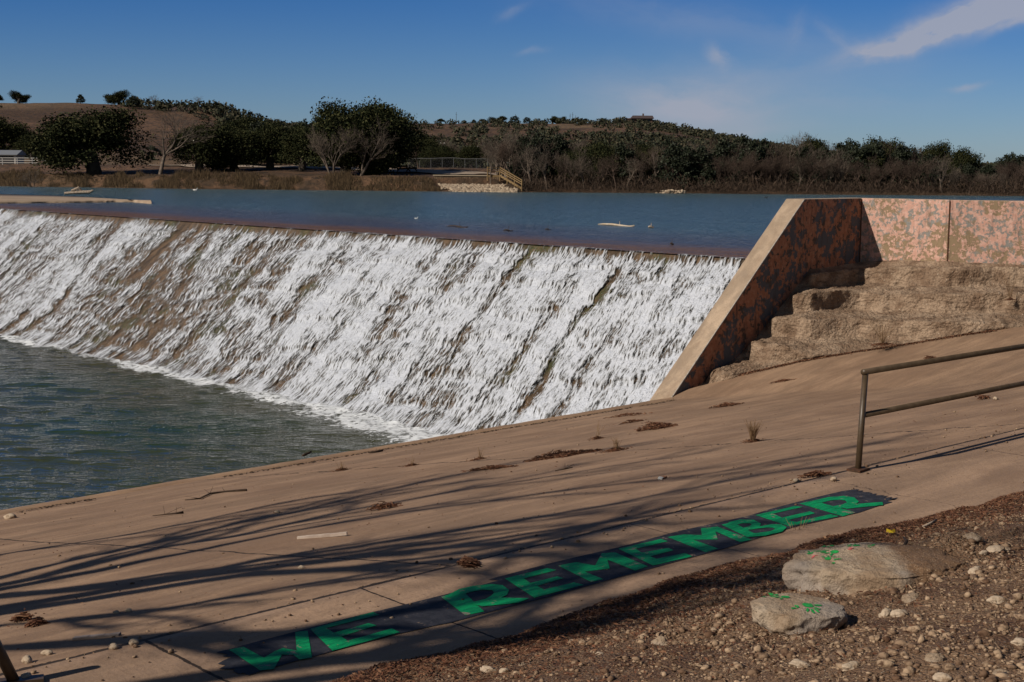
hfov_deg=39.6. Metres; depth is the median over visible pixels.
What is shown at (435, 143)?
oak tree
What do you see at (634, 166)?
bare tree
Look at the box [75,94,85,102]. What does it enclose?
juniper tree
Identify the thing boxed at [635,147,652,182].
bare tree
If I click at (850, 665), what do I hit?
stone
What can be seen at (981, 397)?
litter drift
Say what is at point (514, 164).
bare tree
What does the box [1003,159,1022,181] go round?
bare tree
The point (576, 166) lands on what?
bare tree
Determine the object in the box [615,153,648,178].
oak tree
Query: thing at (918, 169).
bare tree
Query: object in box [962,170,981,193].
bare tree
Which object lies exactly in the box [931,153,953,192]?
bare tree
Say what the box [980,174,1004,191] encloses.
bare tree
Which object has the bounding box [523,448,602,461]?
litter drift
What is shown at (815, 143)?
oak tree
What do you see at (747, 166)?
bare tree
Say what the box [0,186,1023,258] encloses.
lake
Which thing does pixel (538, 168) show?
bare tree
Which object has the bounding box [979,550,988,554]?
stone
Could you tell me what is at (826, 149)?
juniper tree
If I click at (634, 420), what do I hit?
litter drift
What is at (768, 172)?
bare tree
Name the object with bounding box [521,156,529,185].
bare tree
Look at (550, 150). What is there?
juniper tree
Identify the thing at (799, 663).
stone
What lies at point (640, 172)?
bare tree
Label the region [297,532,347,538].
wooden stick
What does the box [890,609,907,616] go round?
stone
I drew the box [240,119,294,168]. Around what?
oak tree
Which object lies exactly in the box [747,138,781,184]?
juniper tree
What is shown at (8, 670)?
handrail end
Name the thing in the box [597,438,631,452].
dead weed
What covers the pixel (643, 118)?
hilltop house
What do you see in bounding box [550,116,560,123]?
oak tree
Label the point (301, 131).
oak tree
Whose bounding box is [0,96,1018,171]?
hill scrub
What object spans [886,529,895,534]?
snack wrapper
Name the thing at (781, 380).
litter drift
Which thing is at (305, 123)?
juniper tree
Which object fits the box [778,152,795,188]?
bare tree
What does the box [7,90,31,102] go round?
oak tree
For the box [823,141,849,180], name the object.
juniper tree
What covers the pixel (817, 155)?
bare tree
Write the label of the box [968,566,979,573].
stone
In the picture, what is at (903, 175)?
bare tree
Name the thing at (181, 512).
fallen twig
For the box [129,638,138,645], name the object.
loose stone
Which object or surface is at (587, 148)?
oak tree
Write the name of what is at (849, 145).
juniper tree
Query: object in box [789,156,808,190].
bare tree
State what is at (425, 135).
oak tree
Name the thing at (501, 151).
bare tree
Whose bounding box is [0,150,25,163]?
park building
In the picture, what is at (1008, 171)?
bare tree
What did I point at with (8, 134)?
oak tree
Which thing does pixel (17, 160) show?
rail fence
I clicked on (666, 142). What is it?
juniper tree
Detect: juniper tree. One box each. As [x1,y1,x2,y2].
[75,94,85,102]
[124,95,142,107]
[249,121,264,159]
[295,118,316,127]
[505,132,553,180]
[510,115,518,122]
[515,129,562,173]
[523,117,530,122]
[530,141,558,179]
[546,132,571,172]
[601,141,645,184]
[632,140,647,176]
[649,141,707,189]
[656,136,679,178]
[678,145,718,188]
[706,137,739,181]
[724,134,749,174]
[732,139,771,183]
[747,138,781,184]
[772,143,784,175]
[788,147,816,184]
[806,151,847,185]
[811,145,832,183]
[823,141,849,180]
[831,143,882,186]
[844,137,861,159]
[856,141,895,186]
[886,141,913,186]
[896,144,920,180]
[910,157,936,185]
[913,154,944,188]
[958,162,980,188]
[974,163,999,188]
[992,152,1022,181]
[1012,155,1023,182]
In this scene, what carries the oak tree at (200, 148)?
on the hills
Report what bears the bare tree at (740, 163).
on the hills
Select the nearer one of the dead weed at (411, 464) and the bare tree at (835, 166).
the dead weed at (411, 464)
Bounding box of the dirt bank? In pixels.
[353,494,1023,681]
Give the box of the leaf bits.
[3,397,1015,649]
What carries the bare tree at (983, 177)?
on the hills
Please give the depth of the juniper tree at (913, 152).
145.54 m
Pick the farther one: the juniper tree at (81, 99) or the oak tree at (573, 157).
the juniper tree at (81, 99)
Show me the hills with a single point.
(31, 114)
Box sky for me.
[0,0,1023,162]
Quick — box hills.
[0,103,1023,195]
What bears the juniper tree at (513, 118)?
on the hills
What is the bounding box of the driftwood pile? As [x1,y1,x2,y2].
[64,186,93,194]
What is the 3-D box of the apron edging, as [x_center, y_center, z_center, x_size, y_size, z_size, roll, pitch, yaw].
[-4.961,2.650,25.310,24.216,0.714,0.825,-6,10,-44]
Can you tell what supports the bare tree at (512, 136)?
on the hills
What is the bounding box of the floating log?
[598,221,634,226]
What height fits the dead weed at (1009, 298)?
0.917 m
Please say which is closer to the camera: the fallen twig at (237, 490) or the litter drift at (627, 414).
the fallen twig at (237, 490)
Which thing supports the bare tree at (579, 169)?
on the hills
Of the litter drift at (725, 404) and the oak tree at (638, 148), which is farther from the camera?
the oak tree at (638, 148)
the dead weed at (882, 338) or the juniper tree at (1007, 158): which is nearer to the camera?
the dead weed at (882, 338)
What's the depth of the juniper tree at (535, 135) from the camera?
146.05 m
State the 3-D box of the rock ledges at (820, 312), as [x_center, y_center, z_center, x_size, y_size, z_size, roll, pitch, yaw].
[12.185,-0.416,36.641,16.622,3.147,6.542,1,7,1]
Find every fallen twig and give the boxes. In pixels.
[152,506,183,515]
[185,487,246,499]
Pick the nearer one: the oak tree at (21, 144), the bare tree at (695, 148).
the bare tree at (695, 148)
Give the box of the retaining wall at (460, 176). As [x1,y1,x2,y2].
[433,175,498,179]
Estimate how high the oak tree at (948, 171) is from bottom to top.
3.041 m
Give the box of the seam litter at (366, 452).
[19,400,673,511]
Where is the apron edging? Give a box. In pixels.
[0,398,675,514]
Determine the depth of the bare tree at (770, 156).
143.08 m
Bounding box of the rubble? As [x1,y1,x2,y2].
[655,189,685,193]
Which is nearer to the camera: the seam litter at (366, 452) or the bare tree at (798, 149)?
the seam litter at (366, 452)
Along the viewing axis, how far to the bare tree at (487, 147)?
144.48 m
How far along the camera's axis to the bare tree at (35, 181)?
137.54 m
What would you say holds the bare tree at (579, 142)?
on the hills
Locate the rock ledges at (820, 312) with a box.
[673,260,1023,398]
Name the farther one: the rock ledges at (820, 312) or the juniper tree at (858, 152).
the juniper tree at (858, 152)
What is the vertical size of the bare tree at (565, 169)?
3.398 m
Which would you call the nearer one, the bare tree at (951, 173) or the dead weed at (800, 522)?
the dead weed at (800, 522)
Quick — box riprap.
[438,183,518,191]
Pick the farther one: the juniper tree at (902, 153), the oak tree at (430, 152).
the oak tree at (430, 152)
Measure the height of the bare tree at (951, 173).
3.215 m
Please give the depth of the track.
149.90 m
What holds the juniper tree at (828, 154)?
on the hills
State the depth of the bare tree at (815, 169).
138.51 m
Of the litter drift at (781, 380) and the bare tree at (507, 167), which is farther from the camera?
the bare tree at (507, 167)
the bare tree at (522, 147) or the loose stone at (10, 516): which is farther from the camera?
the bare tree at (522, 147)
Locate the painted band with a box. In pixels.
[218,489,897,674]
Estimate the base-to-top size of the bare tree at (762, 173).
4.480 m
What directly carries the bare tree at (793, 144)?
on the hills
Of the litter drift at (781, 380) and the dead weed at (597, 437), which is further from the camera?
the litter drift at (781, 380)
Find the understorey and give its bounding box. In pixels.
[510,163,1023,195]
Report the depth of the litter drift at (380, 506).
16.71 m
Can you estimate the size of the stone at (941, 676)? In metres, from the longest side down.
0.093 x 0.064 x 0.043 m
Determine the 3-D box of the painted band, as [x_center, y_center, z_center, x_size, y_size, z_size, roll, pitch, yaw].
[0.885,1.802,11.649,7.548,0.007,0.685,-6,9,-43]
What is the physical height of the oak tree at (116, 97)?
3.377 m
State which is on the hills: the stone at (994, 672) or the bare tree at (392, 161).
the bare tree at (392, 161)
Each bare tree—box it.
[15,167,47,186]
[142,104,214,173]
[304,125,356,175]
[334,116,397,175]
[407,145,420,167]
[439,138,461,150]
[445,142,460,167]
[479,133,516,174]
[480,136,523,180]
[484,140,496,183]
[487,128,520,160]
[493,139,520,179]
[496,128,532,176]
[504,132,540,178]
[506,142,538,187]
[507,151,522,181]
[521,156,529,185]
[526,157,556,181]
[530,141,558,188]
[549,155,572,183]
[550,149,592,184]
[557,157,571,185]
[560,140,584,158]
[567,161,585,187]
[568,154,589,186]
[571,133,595,151]
[581,163,609,185]
[592,155,622,189]
[596,159,616,188]
[598,152,620,189]
[621,156,645,187]
[627,155,643,180]
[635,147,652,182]
[636,157,650,189]
[641,147,663,189]
[642,145,658,178]
[662,158,679,187]
[677,140,713,156]
[691,150,716,174]
[714,156,727,190]
[716,156,745,183]
[723,145,757,188]
[731,147,768,189]
[738,149,779,190]
[755,142,788,174]
[757,146,800,181]
[760,164,785,190]
[766,140,795,163]
[774,139,789,185]
[775,130,825,185]
[778,133,815,157]
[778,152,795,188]
[789,149,831,190]
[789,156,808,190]
[790,154,834,190]
[808,143,836,178]
[813,151,849,189]
[826,155,841,182]
[830,155,860,188]
[831,147,853,189]
[843,161,869,186]
[860,153,902,191]
[861,165,886,191]
[882,139,899,157]
[886,155,909,187]
[893,162,911,191]
[896,153,938,191]
[924,161,950,187]
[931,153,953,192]
[940,165,960,189]
[945,164,963,191]
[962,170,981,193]
[974,174,986,192]
[975,173,998,189]
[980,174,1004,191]
[990,164,1008,177]
[995,158,1019,183]
[998,164,1023,192]
[998,172,1015,191]
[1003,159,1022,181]
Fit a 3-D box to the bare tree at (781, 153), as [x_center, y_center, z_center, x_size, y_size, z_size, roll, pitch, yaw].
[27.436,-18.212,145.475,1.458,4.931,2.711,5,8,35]
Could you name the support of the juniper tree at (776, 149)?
on the hills
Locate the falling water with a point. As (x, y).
(476, 386)
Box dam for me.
[0,209,744,433]
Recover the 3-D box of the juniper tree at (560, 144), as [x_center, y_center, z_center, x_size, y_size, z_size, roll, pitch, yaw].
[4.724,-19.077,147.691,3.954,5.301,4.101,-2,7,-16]
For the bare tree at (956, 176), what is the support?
on the hills
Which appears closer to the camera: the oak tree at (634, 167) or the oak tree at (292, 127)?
the oak tree at (634, 167)
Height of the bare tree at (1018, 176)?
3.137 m
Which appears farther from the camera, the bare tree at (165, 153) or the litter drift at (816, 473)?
the bare tree at (165, 153)
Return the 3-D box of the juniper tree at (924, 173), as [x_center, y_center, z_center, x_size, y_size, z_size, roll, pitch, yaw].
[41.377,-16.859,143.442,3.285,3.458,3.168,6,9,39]
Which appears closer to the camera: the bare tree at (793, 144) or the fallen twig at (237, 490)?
the fallen twig at (237, 490)
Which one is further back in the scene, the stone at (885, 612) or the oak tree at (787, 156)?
the oak tree at (787, 156)
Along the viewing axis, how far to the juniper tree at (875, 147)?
142.76 m
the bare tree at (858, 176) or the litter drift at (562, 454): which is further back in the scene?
the bare tree at (858, 176)
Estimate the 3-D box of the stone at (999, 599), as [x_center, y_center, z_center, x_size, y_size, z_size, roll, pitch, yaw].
[2.867,1.533,8.394,0.131,0.061,0.093,1,-1,15]
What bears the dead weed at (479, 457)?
on the concrete apron
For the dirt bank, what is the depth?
8.53 m
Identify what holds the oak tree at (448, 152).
on the hills
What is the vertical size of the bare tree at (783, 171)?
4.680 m
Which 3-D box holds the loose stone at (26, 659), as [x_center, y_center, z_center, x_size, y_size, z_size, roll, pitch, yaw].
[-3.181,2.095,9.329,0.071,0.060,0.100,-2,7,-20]
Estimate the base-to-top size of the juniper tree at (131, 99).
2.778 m
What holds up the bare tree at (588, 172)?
on the hills
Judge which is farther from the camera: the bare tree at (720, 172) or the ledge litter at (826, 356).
the bare tree at (720, 172)
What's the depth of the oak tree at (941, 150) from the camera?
147.45 m
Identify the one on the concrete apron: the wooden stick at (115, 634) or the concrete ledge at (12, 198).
the wooden stick at (115, 634)
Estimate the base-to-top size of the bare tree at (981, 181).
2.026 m
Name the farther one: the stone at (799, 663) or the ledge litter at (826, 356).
the ledge litter at (826, 356)
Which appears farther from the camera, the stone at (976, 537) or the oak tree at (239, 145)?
the oak tree at (239, 145)
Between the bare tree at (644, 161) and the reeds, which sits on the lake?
the reeds
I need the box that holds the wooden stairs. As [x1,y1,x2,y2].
[487,167,522,190]
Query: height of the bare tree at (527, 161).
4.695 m
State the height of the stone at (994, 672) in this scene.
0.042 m
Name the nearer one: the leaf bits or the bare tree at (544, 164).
the leaf bits
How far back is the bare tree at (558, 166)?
140.38 m
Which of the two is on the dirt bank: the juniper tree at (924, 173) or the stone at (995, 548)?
the stone at (995, 548)
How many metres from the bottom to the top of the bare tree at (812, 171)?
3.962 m
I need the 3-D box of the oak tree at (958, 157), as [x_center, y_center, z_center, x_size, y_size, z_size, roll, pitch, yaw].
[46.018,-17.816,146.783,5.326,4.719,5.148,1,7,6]
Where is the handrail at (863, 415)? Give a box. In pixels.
[846,344,1023,472]
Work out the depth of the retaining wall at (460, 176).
138.61 m
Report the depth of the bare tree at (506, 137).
146.79 m
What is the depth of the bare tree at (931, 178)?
139.11 m
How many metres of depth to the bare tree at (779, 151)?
145.48 m
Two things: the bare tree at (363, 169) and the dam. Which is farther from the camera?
the bare tree at (363, 169)
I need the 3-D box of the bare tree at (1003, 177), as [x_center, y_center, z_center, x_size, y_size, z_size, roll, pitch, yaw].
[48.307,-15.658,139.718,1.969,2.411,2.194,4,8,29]
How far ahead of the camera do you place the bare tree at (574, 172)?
139.68 m
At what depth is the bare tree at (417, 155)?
166.09 m
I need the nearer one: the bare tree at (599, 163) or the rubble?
the rubble
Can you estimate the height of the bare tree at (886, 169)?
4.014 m
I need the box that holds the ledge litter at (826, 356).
[738,330,996,375]
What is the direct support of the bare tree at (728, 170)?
on the hills
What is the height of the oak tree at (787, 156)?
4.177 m
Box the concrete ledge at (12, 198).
[0,194,150,203]
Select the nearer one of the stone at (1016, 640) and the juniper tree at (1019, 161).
the stone at (1016, 640)
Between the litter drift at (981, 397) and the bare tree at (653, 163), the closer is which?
the litter drift at (981, 397)
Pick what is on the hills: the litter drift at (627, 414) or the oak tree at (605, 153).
the oak tree at (605, 153)
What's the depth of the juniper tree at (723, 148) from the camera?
145.00 m
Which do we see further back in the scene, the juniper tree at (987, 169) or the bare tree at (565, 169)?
the juniper tree at (987, 169)
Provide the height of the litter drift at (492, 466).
0.148 m
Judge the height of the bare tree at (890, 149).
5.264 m
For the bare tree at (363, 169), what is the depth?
141.11 m
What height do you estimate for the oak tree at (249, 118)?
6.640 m
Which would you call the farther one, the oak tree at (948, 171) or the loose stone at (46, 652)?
the oak tree at (948, 171)
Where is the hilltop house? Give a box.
[624,113,653,121]
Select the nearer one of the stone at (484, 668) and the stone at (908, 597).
the stone at (484, 668)
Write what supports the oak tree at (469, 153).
on the hills
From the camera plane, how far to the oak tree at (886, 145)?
148.00 m
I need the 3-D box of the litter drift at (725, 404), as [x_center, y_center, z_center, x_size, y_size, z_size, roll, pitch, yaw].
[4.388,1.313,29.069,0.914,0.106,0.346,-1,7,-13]
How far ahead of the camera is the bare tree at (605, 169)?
141.88 m
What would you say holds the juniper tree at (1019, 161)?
on the hills
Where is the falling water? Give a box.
[0,208,742,434]
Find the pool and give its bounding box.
[0,334,447,509]
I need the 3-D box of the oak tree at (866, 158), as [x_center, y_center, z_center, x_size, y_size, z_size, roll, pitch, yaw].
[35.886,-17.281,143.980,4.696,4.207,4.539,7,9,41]
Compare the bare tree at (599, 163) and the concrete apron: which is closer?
the concrete apron
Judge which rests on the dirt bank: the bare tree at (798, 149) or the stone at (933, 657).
the stone at (933, 657)
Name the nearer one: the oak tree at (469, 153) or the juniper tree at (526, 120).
the oak tree at (469, 153)
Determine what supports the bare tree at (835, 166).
on the hills
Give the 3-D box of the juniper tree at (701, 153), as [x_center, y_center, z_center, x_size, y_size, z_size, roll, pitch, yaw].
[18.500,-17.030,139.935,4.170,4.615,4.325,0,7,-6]
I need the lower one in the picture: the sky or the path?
the path
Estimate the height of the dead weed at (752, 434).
0.363 m
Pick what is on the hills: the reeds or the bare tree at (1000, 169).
the bare tree at (1000, 169)
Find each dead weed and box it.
[330,462,350,472]
[402,456,420,467]
[467,447,488,460]
[587,421,605,439]
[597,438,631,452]
[740,419,763,442]
[786,516,808,529]
[862,317,899,347]
[1003,267,1023,300]
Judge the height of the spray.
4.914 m
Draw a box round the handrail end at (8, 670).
[0,640,43,681]
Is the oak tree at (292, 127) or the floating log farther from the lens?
the oak tree at (292, 127)
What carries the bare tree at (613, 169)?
on the hills
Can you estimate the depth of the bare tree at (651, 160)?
145.59 m
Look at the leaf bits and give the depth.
17.90 m
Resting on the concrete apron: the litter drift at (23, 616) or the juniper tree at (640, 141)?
the litter drift at (23, 616)
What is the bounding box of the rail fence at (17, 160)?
[0,157,37,164]
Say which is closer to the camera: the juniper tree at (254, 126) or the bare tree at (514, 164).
the bare tree at (514, 164)
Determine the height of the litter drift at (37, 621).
0.073 m
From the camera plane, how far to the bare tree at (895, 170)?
140.14 m
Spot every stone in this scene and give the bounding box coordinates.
[3,513,16,518]
[21,655,32,663]
[21,672,31,677]
[41,650,52,654]
[109,643,118,649]
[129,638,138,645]
[480,665,495,672]
[499,668,509,672]
[651,636,669,645]
[789,659,810,667]
[842,661,858,670]
[878,608,891,617]
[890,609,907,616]
[901,592,918,602]
[924,653,945,661]
[932,672,951,681]
[963,532,982,542]
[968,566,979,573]
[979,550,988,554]
[986,545,1004,552]
[986,595,1007,603]
[992,669,1008,674]
[1010,637,1023,645]
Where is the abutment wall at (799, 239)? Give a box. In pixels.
[650,198,1023,400]
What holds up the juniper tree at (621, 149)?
on the hills
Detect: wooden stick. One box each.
[72,632,120,639]
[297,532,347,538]
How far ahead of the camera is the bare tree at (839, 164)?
140.24 m
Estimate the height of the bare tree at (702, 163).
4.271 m
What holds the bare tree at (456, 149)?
on the hills
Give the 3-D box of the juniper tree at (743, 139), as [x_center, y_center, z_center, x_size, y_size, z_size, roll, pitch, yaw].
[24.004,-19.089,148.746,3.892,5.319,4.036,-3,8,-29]
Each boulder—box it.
[750,593,847,635]
[782,542,966,594]
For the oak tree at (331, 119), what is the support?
on the hills
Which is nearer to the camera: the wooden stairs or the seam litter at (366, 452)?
the seam litter at (366, 452)
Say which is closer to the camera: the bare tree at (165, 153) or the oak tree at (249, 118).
the bare tree at (165, 153)
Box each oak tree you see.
[0,116,35,153]
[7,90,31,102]
[9,130,40,163]
[23,102,157,174]
[103,89,130,104]
[165,119,229,171]
[197,120,268,170]
[224,113,287,157]
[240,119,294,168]
[271,126,326,170]
[288,123,313,131]
[290,126,311,165]
[299,96,391,173]
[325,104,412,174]
[357,95,431,172]
[401,134,440,167]
[412,129,435,163]
[415,144,447,167]
[432,144,458,167]
[454,142,487,167]
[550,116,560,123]
[553,148,597,186]
[571,139,608,182]
[585,140,634,181]
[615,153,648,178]
[630,142,666,182]
[774,145,794,177]
[794,134,827,175]
[847,149,885,188]
[859,134,902,156]
[917,139,953,163]
[938,164,965,190]
[939,145,984,182]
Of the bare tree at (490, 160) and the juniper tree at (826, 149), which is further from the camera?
the juniper tree at (826, 149)
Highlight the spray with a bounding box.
[0,213,734,434]
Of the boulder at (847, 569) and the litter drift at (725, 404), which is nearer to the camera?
the boulder at (847, 569)
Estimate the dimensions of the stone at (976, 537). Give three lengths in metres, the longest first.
0.147 x 0.103 x 0.076 m
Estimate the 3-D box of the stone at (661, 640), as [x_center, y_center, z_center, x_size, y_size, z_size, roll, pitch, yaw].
[0.901,1.821,8.580,0.119,0.086,0.073,9,2,26]
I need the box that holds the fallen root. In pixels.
[922,519,936,526]
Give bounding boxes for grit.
[1,409,1023,680]
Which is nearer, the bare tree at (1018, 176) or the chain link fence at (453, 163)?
the bare tree at (1018, 176)
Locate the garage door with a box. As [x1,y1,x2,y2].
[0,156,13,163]
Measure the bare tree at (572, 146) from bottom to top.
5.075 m
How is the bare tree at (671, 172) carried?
on the hills
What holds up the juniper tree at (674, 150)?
on the hills
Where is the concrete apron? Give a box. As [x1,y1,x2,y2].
[0,326,1023,675]
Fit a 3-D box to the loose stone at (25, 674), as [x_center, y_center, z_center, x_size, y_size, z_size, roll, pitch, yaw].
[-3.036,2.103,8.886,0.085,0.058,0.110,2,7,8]
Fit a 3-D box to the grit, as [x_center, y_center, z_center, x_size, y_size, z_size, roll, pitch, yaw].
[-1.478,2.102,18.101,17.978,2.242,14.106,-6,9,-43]
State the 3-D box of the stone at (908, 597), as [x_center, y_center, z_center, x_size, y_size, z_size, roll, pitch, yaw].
[2.500,1.616,8.931,0.126,0.052,0.116,-13,18,-23]
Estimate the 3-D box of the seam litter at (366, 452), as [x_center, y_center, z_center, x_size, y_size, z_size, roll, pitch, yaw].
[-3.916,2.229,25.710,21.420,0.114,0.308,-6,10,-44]
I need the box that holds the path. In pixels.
[0,429,1023,681]
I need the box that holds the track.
[164,164,505,177]
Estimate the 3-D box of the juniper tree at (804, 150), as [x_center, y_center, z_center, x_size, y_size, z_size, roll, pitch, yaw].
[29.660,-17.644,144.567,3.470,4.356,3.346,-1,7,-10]
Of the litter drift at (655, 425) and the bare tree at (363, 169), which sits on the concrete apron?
the litter drift at (655, 425)
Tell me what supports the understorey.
on the hills
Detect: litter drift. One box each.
[9,611,34,621]
[24,616,50,627]
[366,501,402,510]
[456,555,481,568]
[462,465,518,471]
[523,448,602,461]
[603,412,652,418]
[618,419,646,424]
[634,421,678,431]
[708,402,743,408]
[769,378,796,383]
[797,470,831,477]
[975,395,990,399]
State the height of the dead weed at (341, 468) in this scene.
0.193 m
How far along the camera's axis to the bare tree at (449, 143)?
190.24 m
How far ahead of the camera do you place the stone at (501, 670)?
8.59 m
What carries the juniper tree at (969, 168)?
on the hills
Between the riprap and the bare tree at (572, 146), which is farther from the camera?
the bare tree at (572, 146)
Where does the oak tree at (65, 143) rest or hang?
on the hills
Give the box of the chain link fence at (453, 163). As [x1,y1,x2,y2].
[410,158,506,170]
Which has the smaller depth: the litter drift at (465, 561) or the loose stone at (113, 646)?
the loose stone at (113, 646)
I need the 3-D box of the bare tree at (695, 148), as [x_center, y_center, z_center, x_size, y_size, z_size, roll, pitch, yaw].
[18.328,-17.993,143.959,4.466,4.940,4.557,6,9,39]
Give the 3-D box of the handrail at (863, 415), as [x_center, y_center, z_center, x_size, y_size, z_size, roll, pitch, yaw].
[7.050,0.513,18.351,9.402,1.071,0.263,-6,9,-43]
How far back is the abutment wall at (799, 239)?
37.73 m
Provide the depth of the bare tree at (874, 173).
138.67 m
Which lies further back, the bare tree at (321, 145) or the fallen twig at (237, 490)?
the bare tree at (321, 145)
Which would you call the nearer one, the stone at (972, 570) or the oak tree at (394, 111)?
the stone at (972, 570)
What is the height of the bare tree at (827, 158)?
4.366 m
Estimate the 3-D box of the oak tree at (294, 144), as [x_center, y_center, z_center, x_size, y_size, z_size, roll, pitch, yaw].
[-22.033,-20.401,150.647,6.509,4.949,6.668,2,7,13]
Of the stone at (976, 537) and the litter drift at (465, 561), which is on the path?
the litter drift at (465, 561)
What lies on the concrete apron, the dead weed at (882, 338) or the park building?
the dead weed at (882, 338)
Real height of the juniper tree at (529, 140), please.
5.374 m
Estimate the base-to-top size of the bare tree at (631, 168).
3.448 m
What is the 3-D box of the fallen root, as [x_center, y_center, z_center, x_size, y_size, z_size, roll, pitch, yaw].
[3.706,1.613,12.591,0.030,0.031,0.259,7,10,44]
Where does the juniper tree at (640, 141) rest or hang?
on the hills
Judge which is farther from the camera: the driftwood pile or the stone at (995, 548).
the driftwood pile
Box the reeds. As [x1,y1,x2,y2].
[0,166,440,190]
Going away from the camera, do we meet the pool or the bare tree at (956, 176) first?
the pool
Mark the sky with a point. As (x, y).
(918, 73)
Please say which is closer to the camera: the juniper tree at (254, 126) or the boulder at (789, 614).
the boulder at (789, 614)
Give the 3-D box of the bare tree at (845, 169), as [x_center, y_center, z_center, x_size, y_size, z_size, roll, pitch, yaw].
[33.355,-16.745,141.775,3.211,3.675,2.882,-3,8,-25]
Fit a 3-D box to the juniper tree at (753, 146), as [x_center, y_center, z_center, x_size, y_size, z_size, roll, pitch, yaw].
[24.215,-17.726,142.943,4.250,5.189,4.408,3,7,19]
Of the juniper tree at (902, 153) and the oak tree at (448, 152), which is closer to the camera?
the juniper tree at (902, 153)
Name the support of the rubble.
in the lake

